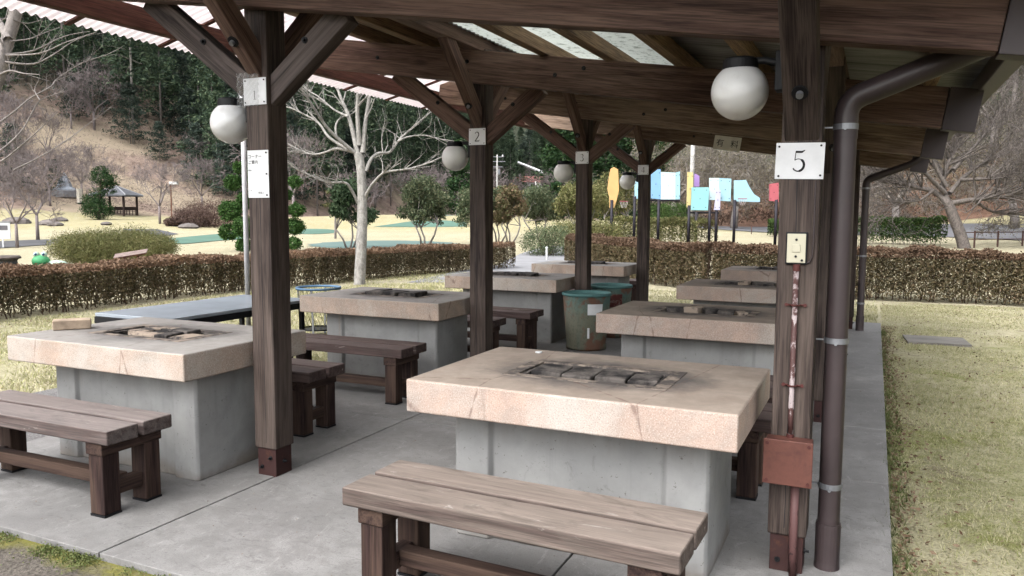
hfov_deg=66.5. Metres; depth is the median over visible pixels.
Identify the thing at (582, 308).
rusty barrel
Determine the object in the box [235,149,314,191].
bare tree
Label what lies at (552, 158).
green conifer
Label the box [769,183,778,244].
hoop board
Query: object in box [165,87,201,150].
cedar tree
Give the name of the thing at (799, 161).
number plate
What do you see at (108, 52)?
cedar tree
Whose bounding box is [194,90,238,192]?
cedar tree
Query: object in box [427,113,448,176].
cedar tree
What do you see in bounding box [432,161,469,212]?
bare tree
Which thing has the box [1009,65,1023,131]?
cedar tree
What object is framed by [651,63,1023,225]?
brown brushwood
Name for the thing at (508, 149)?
cedar tree
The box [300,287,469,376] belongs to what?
barbecue table
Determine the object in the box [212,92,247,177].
cedar tree
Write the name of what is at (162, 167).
bare tree
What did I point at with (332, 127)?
cedar tree
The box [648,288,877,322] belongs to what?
lawn grass
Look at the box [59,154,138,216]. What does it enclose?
bare tree
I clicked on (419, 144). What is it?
cedar tree
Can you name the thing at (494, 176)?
bare tree
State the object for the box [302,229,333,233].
putting green
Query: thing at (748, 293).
barbecue table
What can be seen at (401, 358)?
bench
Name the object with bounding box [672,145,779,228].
bare tree
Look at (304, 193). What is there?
cedar tree
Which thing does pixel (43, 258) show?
frog figure
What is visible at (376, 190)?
bare tree
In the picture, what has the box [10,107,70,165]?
bare tree
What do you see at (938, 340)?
ground board
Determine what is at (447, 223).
putting green
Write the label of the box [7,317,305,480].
barbecue table
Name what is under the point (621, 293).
rusty barrel
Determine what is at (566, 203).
garden tree
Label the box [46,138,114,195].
bare tree
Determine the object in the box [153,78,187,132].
cedar tree
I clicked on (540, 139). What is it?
cedar tree
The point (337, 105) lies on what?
cedar tree
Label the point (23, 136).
bare tree
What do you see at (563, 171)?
globe lamp
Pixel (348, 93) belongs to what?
cedar tree
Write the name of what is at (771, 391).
bench
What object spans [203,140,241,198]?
cedar tree
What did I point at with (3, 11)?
cedar tree
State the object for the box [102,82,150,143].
cedar tree
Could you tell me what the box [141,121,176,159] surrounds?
cedar tree
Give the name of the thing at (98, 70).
cedar tree
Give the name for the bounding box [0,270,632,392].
lawn grass
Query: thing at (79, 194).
white pillar
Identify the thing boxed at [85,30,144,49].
cedar tree
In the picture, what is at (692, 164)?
utility pole
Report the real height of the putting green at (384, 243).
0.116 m
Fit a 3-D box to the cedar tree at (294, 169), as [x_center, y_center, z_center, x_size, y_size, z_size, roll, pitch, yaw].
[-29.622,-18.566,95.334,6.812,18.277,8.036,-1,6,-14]
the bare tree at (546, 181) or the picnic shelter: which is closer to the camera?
the picnic shelter
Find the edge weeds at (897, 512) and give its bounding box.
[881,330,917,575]
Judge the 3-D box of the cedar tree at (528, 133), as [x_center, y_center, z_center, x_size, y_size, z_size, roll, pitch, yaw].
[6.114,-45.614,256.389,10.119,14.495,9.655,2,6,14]
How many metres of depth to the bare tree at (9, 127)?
77.60 m
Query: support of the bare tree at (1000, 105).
on the ground at (76, 222)
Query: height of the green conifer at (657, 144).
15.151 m
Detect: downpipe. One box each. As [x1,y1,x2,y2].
[812,53,988,571]
[855,156,922,330]
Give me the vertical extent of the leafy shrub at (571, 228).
1.751 m
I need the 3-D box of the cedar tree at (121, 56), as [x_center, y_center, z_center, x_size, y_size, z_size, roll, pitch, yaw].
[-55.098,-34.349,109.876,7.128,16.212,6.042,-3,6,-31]
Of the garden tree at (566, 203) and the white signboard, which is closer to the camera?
the white signboard
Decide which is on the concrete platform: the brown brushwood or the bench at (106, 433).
the bench at (106, 433)
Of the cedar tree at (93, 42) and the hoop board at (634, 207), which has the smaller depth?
the hoop board at (634, 207)
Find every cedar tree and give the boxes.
[0,7,20,75]
[0,7,27,42]
[0,11,20,91]
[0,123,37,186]
[11,11,45,81]
[19,14,49,57]
[20,14,85,82]
[25,16,91,72]
[25,17,87,55]
[27,19,92,97]
[43,159,64,190]
[55,25,101,93]
[55,76,89,120]
[74,53,112,108]
[80,26,101,54]
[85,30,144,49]
[92,31,141,82]
[93,31,171,144]
[93,33,152,115]
[98,33,138,88]
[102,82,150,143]
[121,43,187,139]
[124,40,149,69]
[135,46,202,123]
[140,43,186,100]
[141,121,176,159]
[149,51,200,102]
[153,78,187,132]
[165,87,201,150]
[171,61,240,172]
[177,122,216,182]
[180,54,210,130]
[185,101,232,172]
[187,52,214,101]
[193,62,234,99]
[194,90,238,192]
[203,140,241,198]
[206,81,247,151]
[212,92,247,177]
[286,98,306,161]
[286,108,297,175]
[288,128,326,202]
[290,82,342,215]
[291,82,337,149]
[292,91,306,132]
[293,80,319,137]
[295,81,344,198]
[298,82,348,185]
[318,119,348,206]
[325,88,347,165]
[333,125,387,206]
[336,91,380,179]
[340,90,370,122]
[343,92,376,160]
[362,97,395,207]
[369,98,419,193]
[375,98,400,180]
[377,101,409,205]
[395,102,424,173]
[396,103,414,150]
[406,107,436,166]
[410,134,428,176]
[412,117,443,189]
[425,125,447,185]
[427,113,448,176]
[431,125,451,180]
[443,123,460,140]
[453,113,469,186]
[493,139,510,187]
[498,130,520,185]
[499,136,508,176]
[510,149,531,216]
[516,127,528,151]
[517,129,534,163]
[517,142,530,174]
[524,130,539,163]
[529,156,539,175]
[530,139,540,174]
[537,135,549,176]
[540,139,559,178]
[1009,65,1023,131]
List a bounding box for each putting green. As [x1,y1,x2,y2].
[167,234,241,243]
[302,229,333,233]
[309,240,457,247]
[374,220,465,226]
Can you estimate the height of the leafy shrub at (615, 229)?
1.877 m
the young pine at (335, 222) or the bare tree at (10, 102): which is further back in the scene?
the bare tree at (10, 102)
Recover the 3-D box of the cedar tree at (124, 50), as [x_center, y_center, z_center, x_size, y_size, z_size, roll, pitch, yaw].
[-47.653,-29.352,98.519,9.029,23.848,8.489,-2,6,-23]
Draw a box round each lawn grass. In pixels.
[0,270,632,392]
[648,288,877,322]
[880,302,1023,575]
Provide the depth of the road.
53.20 m
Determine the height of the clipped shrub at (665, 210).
3.011 m
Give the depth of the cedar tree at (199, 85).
114.17 m
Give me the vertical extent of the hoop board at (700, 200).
3.042 m
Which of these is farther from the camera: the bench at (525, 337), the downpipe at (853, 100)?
the bench at (525, 337)
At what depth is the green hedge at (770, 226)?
52.76 m
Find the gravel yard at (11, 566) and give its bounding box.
[0,533,154,575]
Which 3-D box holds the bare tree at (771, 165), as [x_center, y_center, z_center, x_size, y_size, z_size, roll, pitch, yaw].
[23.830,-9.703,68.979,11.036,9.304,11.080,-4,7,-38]
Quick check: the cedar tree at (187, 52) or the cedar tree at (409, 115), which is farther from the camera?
the cedar tree at (409, 115)
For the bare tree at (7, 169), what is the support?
on the ground at (76, 222)
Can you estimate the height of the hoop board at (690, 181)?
3.823 m
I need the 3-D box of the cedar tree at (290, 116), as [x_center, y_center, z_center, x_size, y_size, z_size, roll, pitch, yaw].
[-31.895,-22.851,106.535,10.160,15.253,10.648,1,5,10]
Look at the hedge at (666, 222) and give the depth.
41.32 m
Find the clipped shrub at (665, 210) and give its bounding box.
[637,199,696,224]
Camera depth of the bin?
10.16 m
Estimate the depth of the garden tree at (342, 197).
35.46 m
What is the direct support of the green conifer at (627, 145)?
on the ground at (76, 222)
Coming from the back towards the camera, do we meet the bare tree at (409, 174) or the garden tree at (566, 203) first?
the bare tree at (409, 174)
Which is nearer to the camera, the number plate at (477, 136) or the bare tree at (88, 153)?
the number plate at (477, 136)
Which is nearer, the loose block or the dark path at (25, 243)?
the loose block
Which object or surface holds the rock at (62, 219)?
on the ground at (76, 222)
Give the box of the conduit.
[781,264,806,575]
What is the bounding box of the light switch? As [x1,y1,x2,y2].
[785,232,807,264]
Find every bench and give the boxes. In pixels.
[0,390,171,518]
[292,333,426,404]
[292,358,344,436]
[342,460,707,575]
[467,306,543,348]
[467,315,505,351]
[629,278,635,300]
[731,403,771,500]
[765,375,772,437]
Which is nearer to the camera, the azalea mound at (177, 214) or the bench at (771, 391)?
the bench at (771, 391)
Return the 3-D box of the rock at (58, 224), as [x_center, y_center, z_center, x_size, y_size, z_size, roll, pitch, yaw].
[-34.533,-4.808,58.957,1.382,0.493,1.023,3,6,25]
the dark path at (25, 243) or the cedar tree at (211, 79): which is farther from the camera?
the cedar tree at (211, 79)
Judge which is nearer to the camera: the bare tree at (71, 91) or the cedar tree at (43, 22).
the bare tree at (71, 91)
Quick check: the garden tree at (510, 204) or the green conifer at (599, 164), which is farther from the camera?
the green conifer at (599, 164)
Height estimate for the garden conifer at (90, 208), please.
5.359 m
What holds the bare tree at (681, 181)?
on the ground at (76, 222)
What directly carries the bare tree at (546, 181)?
on the ground at (76, 222)
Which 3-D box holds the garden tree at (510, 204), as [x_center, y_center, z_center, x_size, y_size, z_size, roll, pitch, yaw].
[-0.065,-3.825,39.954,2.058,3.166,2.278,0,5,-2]
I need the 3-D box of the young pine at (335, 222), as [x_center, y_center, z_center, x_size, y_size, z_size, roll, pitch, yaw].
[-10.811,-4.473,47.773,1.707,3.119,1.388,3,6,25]
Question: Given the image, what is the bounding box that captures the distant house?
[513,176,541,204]
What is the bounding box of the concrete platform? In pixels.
[0,322,892,575]
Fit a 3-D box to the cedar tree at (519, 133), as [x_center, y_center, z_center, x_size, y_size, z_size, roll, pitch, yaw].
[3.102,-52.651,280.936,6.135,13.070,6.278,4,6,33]
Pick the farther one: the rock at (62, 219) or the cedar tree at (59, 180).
the cedar tree at (59, 180)
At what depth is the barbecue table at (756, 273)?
10.93 m
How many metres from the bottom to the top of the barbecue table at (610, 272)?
0.829 m
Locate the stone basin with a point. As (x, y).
(12, 259)
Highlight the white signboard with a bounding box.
[0,222,10,246]
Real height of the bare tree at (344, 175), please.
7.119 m
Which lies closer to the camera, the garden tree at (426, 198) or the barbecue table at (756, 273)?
the barbecue table at (756, 273)
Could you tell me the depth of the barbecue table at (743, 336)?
5.96 m
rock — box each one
[2,217,31,223]
[39,219,53,225]
[47,221,63,225]
[52,217,67,221]
[100,222,111,224]
[178,223,198,228]
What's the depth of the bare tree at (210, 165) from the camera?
85.30 m
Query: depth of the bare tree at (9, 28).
16.67 m
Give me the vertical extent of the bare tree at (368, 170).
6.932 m
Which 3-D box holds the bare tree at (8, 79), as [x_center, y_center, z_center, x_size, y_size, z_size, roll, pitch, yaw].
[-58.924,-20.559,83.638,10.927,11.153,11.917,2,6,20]
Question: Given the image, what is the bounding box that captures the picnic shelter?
[0,0,1023,573]
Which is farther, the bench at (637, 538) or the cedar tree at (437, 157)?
the cedar tree at (437, 157)
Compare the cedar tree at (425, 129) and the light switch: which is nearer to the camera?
the light switch
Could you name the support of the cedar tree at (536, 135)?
on the ground at (76, 222)
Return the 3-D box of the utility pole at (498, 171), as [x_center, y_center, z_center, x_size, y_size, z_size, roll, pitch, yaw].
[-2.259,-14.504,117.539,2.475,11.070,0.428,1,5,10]
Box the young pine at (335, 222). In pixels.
[322,189,336,238]
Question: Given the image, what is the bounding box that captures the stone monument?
[51,173,76,196]
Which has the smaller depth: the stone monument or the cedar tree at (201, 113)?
the stone monument
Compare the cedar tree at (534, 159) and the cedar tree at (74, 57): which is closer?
the cedar tree at (74, 57)
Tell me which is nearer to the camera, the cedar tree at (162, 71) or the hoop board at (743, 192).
the hoop board at (743, 192)
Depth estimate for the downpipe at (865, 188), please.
10.52 m
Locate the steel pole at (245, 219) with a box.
[240,96,250,325]
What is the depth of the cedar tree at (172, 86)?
102.37 m
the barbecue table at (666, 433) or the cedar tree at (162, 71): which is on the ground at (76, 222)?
the cedar tree at (162, 71)
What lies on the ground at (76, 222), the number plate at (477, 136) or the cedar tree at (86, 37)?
the cedar tree at (86, 37)
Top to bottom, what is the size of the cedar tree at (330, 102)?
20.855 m
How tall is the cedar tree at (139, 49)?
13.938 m
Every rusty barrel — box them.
[562,290,611,350]
[591,283,632,337]
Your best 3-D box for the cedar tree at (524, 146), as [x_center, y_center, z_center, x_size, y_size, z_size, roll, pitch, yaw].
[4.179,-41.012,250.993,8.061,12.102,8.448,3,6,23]
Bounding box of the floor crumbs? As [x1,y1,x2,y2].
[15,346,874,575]
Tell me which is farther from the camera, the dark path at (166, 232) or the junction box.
the dark path at (166, 232)
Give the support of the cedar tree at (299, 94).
on the ground at (76, 222)
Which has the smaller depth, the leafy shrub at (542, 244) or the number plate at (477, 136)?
the number plate at (477, 136)
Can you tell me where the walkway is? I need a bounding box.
[411,246,567,281]
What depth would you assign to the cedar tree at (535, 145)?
228.82 m
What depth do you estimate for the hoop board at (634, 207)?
39.94 m
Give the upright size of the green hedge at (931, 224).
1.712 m
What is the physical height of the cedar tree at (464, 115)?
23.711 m
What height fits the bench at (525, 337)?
0.467 m
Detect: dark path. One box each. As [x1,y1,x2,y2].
[0,239,56,247]
[124,229,176,235]
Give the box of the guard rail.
[517,161,542,172]
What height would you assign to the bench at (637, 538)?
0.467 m
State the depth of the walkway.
25.88 m
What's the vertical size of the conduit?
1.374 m
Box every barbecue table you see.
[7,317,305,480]
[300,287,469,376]
[407,347,769,575]
[445,271,574,342]
[531,260,636,283]
[596,301,775,374]
[676,279,776,307]
[721,266,776,281]
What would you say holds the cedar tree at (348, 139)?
on the ground at (76, 222)
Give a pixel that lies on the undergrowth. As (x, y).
(30, 56)
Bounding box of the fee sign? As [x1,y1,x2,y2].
[713,135,741,151]
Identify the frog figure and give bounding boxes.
[31,252,67,264]
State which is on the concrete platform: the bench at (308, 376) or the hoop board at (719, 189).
the bench at (308, 376)
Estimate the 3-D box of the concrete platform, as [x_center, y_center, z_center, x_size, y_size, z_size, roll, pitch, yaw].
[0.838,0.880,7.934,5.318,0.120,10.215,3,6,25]
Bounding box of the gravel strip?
[26,388,57,441]
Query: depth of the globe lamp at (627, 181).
11.95 m
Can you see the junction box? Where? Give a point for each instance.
(787, 461)
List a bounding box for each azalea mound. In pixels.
[162,216,184,225]
[170,205,219,226]
[179,194,231,227]
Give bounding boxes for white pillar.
[76,189,82,203]
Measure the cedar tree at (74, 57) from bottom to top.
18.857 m
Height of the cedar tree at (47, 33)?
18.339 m
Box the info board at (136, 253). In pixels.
[113,249,147,258]
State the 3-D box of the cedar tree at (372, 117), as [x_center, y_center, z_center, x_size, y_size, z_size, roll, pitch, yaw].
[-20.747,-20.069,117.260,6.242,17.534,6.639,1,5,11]
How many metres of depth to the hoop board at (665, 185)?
40.00 m
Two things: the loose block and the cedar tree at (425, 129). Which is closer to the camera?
the loose block
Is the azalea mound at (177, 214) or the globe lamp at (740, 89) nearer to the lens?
the globe lamp at (740, 89)
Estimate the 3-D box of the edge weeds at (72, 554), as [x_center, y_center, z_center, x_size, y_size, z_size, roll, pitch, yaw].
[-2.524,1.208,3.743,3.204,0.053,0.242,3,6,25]
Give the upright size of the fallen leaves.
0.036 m
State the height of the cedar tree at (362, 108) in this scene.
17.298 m
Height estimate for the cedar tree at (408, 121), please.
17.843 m
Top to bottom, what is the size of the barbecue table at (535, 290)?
0.830 m
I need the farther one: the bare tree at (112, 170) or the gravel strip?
the bare tree at (112, 170)
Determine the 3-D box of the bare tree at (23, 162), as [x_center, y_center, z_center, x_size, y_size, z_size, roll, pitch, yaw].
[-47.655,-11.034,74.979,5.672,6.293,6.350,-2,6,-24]
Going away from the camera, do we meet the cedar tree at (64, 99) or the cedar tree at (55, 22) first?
the cedar tree at (64, 99)
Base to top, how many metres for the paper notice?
0.270 m
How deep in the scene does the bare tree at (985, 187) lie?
52.00 m
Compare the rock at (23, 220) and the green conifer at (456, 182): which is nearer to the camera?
the rock at (23, 220)
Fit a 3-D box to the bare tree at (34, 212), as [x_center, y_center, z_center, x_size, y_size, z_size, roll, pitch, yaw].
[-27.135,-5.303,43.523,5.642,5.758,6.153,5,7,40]
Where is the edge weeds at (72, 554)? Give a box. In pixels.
[0,530,171,575]
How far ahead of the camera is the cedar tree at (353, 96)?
124.49 m
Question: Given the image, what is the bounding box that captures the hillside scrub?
[0,59,779,215]
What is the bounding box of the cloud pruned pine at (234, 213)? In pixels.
[216,161,306,251]
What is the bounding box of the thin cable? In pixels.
[807,181,816,263]
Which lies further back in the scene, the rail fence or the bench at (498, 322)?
the rail fence
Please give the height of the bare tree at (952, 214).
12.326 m
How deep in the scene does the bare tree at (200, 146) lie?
95.85 m
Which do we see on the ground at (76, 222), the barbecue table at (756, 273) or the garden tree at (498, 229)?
the garden tree at (498, 229)
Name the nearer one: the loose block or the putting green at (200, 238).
the loose block
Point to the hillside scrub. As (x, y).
(120, 199)
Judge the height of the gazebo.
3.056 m
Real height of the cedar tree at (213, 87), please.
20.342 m
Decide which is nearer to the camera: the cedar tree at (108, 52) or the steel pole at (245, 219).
the steel pole at (245, 219)
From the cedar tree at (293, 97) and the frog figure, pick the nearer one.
the frog figure
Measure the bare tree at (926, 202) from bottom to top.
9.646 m
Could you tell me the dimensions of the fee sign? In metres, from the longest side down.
0.380 x 0.200 x 0.012 m
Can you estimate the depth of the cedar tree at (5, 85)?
93.87 m
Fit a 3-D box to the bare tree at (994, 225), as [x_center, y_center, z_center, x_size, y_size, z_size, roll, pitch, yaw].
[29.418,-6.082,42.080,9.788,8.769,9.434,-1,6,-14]
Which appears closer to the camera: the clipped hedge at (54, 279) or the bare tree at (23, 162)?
the clipped hedge at (54, 279)
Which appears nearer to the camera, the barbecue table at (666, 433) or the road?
the barbecue table at (666, 433)
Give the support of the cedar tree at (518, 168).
on the ground at (76, 222)
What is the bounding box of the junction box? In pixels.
[762,434,813,488]
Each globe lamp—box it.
[210,97,246,143]
[442,141,469,170]
[554,161,575,182]
[619,172,637,189]
[711,50,781,120]
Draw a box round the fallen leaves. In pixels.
[0,269,1023,575]
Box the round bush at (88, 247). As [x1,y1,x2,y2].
[40,222,184,263]
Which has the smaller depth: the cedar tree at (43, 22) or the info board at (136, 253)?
the info board at (136, 253)
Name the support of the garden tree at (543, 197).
on the ground at (76, 222)
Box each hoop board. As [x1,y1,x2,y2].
[607,167,628,232]
[632,181,637,235]
[650,169,679,239]
[686,172,698,241]
[686,187,718,241]
[709,178,730,241]
[732,180,759,242]
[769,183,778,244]
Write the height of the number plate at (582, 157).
0.145 m
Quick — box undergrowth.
[10,20,535,167]
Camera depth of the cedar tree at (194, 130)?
94.99 m
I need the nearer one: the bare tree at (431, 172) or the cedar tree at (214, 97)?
the cedar tree at (214, 97)
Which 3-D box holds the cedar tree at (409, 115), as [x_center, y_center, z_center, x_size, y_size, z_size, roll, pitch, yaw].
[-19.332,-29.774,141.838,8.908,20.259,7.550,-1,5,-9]
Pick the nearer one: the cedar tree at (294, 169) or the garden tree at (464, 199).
the garden tree at (464, 199)
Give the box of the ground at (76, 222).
[0,6,1023,575]
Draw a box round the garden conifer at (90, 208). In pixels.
[78,165,121,219]
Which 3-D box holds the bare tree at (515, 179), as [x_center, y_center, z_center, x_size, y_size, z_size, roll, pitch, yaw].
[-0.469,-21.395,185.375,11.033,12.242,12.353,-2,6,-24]
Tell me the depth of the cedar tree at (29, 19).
101.66 m
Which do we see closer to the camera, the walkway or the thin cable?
the thin cable
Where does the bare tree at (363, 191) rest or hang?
on the ground at (76, 222)
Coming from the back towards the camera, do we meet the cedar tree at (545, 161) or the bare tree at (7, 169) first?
the cedar tree at (545, 161)
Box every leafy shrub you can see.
[517,222,573,255]
[545,218,603,239]
[592,216,625,236]
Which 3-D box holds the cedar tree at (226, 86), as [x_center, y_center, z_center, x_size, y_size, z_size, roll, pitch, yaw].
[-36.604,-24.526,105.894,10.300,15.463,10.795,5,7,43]
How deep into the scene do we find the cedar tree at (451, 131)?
182.32 m
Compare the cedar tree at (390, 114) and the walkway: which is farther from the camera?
the cedar tree at (390, 114)
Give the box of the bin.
[295,285,340,332]
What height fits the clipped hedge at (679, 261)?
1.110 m
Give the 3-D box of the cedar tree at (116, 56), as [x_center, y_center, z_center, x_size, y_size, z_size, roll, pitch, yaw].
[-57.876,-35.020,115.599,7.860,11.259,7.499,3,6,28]
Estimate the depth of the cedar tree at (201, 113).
99.27 m
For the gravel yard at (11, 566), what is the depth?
3.53 m
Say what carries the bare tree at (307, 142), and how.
on the ground at (76, 222)
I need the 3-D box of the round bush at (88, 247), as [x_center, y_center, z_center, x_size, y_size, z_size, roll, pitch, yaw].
[-13.107,-1.302,25.664,4.232,1.776,2.875,-1,6,-13]
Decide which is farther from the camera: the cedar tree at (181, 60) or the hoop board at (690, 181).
the cedar tree at (181, 60)
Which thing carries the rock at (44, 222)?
on the ground at (76, 222)
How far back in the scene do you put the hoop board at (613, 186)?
40.00 m
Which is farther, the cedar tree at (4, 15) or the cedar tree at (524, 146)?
the cedar tree at (524, 146)
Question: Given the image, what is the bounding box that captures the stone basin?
[0,255,20,263]
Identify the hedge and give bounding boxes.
[0,241,515,318]
[564,233,1023,305]
[604,214,717,242]
[767,218,778,236]
[857,214,948,244]
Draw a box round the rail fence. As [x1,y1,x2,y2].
[966,231,1023,247]
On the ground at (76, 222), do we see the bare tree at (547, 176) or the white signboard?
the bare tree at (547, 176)
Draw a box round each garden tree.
[327,172,379,247]
[395,171,454,244]
[452,185,504,227]
[493,183,529,242]
[493,184,514,241]
[521,182,565,236]
[550,180,608,224]
[592,171,637,227]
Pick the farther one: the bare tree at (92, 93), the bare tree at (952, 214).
the bare tree at (92, 93)
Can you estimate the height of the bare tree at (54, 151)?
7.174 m
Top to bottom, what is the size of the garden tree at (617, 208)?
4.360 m
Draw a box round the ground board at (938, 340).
[902,335,971,346]
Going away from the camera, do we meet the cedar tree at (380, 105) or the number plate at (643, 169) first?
the number plate at (643, 169)
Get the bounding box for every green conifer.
[441,137,469,214]
[522,129,595,217]
[564,135,637,221]
[596,137,655,219]
[635,141,683,205]
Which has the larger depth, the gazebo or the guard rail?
the guard rail
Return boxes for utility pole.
[493,154,504,185]
[690,145,694,224]
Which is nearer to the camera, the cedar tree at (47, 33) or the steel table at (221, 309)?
the steel table at (221, 309)
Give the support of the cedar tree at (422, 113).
on the ground at (76, 222)
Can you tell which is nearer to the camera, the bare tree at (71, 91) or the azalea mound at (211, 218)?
the azalea mound at (211, 218)
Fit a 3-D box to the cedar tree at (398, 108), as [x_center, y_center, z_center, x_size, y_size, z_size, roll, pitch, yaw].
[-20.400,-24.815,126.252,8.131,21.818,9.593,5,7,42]
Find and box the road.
[698,223,1023,239]
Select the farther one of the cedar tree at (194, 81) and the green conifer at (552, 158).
the cedar tree at (194, 81)
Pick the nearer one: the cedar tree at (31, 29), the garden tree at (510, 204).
the garden tree at (510, 204)
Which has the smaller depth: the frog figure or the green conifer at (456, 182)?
the frog figure
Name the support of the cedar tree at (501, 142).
on the ground at (76, 222)
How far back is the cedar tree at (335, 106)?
120.52 m
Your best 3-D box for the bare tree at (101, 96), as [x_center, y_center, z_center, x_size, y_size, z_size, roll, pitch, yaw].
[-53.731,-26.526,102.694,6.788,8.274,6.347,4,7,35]
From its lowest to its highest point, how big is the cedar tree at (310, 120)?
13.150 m
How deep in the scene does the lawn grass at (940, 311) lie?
6.66 m
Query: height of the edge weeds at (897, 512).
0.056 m
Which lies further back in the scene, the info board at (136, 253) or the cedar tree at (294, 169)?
the cedar tree at (294, 169)
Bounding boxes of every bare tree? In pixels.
[0,8,141,169]
[0,60,26,118]
[0,88,44,157]
[0,112,41,177]
[0,142,102,239]
[0,146,45,202]
[0,156,64,247]
[8,136,87,205]
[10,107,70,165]
[45,73,92,128]
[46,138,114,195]
[55,61,124,129]
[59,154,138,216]
[68,57,133,114]
[130,152,193,223]
[171,152,230,201]
[175,131,226,180]
[228,127,346,216]
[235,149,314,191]
[286,80,464,284]
[324,167,370,205]
[348,160,378,179]
[349,177,392,208]
[378,166,446,192]
[406,162,450,185]
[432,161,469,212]
[443,167,507,187]
[493,175,529,190]
[515,169,574,194]
[527,177,558,197]
[618,139,727,223]
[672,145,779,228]
[724,152,779,223]
[779,65,1023,248]
[858,140,971,227]
[943,96,1023,228]
[947,99,1023,240]
[969,64,1023,145]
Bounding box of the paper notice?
[247,150,268,197]
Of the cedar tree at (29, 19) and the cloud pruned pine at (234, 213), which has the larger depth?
the cedar tree at (29, 19)
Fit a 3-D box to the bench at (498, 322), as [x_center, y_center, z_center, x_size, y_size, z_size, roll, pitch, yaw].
[-0.767,0.531,8.431,1.370,0.467,0.404,3,6,25]
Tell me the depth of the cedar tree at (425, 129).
144.72 m
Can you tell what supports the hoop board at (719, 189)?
on the ground at (76, 222)
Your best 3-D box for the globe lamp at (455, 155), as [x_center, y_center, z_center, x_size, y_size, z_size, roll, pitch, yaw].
[-0.486,-1.203,7.088,0.312,0.279,0.244,3,6,25]
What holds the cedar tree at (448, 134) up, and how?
on the ground at (76, 222)
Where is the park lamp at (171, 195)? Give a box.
[169,182,177,216]
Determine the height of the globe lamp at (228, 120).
0.279 m
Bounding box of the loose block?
[52,317,90,329]
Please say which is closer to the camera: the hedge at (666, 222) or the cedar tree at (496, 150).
the hedge at (666, 222)
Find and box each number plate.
[243,77,266,105]
[469,128,485,144]
[576,151,588,163]
[638,165,648,174]
[774,142,825,178]
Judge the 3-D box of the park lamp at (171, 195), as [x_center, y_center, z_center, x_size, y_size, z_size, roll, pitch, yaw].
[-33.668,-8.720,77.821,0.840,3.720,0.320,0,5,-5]
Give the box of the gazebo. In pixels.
[89,185,142,215]
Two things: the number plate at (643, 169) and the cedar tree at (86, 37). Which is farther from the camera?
the cedar tree at (86, 37)
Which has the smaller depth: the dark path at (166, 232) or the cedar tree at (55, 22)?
the dark path at (166, 232)
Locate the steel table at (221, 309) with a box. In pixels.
[94,295,304,329]
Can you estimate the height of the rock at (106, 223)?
0.358 m
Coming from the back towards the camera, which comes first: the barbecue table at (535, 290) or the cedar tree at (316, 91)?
the cedar tree at (316, 91)
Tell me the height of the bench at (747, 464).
0.467 m
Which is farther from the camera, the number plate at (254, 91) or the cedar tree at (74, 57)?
the cedar tree at (74, 57)
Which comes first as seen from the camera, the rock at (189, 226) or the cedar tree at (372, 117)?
the rock at (189, 226)

